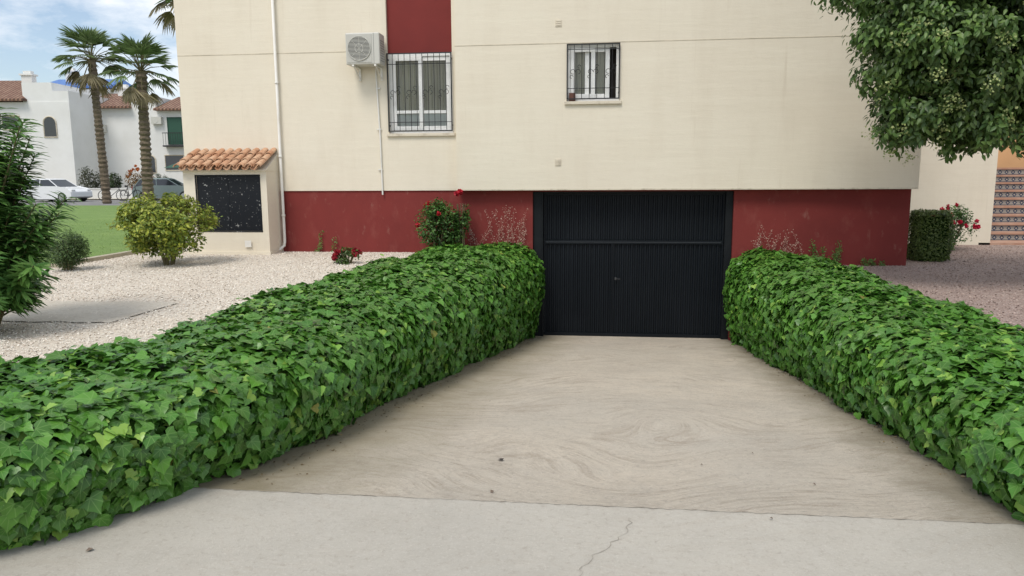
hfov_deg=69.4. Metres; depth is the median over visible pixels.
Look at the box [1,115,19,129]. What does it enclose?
window
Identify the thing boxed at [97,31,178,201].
palm tree
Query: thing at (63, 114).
villa house
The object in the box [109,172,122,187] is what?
garden shrub
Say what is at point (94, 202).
road
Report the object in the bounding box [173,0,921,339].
apartment building
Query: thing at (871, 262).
climbing plant
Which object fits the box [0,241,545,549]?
ivy hedge
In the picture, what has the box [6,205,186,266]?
lawn
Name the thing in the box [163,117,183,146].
window
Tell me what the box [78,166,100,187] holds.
garden shrub
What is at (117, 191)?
bicycle
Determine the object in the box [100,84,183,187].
villa house
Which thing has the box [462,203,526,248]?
climbing plant
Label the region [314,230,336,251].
climbing plant
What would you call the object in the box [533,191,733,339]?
garage door
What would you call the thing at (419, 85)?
window
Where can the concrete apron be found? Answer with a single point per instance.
(206, 532)
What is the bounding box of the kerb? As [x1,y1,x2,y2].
[51,244,180,267]
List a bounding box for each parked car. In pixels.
[21,179,92,201]
[132,178,183,198]
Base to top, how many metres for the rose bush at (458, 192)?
0.874 m
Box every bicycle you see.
[98,186,127,200]
[120,185,141,200]
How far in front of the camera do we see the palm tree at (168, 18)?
28.50 m
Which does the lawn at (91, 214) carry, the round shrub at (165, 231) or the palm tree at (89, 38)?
the palm tree at (89, 38)
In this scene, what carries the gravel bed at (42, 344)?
on the ground
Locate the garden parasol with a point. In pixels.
(171, 166)
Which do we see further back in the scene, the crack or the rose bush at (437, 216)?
the rose bush at (437, 216)
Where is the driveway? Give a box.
[195,335,1023,523]
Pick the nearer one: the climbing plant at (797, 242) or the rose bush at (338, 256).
the rose bush at (338, 256)
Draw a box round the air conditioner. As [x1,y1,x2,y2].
[345,32,384,80]
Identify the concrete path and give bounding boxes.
[2,300,175,322]
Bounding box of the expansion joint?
[193,487,1023,524]
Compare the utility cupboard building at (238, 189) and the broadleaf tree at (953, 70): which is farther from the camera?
the utility cupboard building at (238, 189)
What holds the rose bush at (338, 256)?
on the gravel bed at (42, 344)
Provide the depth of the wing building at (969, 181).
13.58 m
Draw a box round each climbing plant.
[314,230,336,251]
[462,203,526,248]
[751,225,802,254]
[808,239,842,260]
[856,257,885,265]
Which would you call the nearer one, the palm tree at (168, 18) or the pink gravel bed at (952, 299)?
the pink gravel bed at (952, 299)
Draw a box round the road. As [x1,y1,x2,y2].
[18,200,159,204]
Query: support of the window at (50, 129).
in the villa house at (63, 114)
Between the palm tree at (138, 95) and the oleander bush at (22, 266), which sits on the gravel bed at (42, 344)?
the oleander bush at (22, 266)
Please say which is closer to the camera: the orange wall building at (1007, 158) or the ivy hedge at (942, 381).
the ivy hedge at (942, 381)
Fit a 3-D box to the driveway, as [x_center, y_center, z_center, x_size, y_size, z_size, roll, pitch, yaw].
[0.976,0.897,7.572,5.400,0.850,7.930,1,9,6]
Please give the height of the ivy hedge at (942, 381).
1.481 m
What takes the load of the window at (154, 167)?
in the villa house at (120, 122)
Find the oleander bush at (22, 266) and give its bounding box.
[0,107,81,324]
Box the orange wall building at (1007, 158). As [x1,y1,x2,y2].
[997,136,1023,167]
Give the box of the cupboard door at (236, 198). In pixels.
[194,175,262,231]
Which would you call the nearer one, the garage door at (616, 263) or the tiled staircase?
the garage door at (616, 263)
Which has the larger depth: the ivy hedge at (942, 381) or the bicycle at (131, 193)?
the bicycle at (131, 193)
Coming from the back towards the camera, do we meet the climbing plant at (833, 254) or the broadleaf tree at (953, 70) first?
the climbing plant at (833, 254)
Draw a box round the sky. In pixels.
[0,0,179,99]
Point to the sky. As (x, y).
(29, 41)
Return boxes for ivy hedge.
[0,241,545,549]
[722,245,1023,521]
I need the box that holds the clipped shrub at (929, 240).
[906,208,955,261]
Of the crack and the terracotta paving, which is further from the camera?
the terracotta paving
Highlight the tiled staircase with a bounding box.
[990,168,1023,239]
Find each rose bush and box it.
[331,247,362,264]
[414,197,466,247]
[452,189,470,245]
[940,203,980,250]
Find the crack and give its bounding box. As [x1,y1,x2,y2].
[579,519,632,575]
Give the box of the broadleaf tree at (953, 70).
[811,0,1023,164]
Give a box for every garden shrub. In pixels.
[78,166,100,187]
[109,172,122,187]
[124,164,154,187]
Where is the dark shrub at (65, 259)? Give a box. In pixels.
[43,228,91,270]
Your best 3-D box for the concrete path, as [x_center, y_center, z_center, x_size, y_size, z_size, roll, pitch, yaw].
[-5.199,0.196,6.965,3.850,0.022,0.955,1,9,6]
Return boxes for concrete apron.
[0,488,1023,575]
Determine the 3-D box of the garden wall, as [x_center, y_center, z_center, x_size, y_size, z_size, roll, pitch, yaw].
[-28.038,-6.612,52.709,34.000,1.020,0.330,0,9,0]
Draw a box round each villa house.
[0,71,107,186]
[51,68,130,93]
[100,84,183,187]
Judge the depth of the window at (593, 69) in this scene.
10.65 m
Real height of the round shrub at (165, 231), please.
1.033 m
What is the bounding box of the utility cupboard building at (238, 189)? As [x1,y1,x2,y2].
[173,148,283,254]
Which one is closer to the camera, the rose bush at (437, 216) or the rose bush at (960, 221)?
the rose bush at (437, 216)
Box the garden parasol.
[165,163,178,167]
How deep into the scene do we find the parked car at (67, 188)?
47.37 m
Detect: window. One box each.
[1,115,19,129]
[43,116,57,137]
[151,155,156,172]
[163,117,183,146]
[164,155,183,170]
[386,52,454,136]
[564,43,621,104]
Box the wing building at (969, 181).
[908,140,998,244]
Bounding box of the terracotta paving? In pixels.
[978,240,1023,244]
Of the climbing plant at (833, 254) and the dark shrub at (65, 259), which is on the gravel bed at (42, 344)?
the dark shrub at (65, 259)
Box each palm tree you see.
[50,23,131,203]
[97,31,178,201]
[148,0,174,35]
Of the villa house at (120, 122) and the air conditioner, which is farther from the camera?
the villa house at (120, 122)
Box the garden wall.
[16,188,132,199]
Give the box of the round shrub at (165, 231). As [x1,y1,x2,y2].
[106,191,221,264]
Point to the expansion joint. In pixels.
(575, 504)
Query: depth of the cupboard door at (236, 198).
11.15 m
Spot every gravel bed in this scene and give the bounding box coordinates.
[0,247,416,361]
[844,245,1023,329]
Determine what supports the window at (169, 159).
in the villa house at (120, 122)
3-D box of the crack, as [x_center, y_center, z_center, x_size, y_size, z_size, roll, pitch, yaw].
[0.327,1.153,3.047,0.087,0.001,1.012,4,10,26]
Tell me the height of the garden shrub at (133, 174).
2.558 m
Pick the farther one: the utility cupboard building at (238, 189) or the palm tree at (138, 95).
the palm tree at (138, 95)
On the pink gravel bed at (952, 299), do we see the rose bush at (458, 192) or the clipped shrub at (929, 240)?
the clipped shrub at (929, 240)

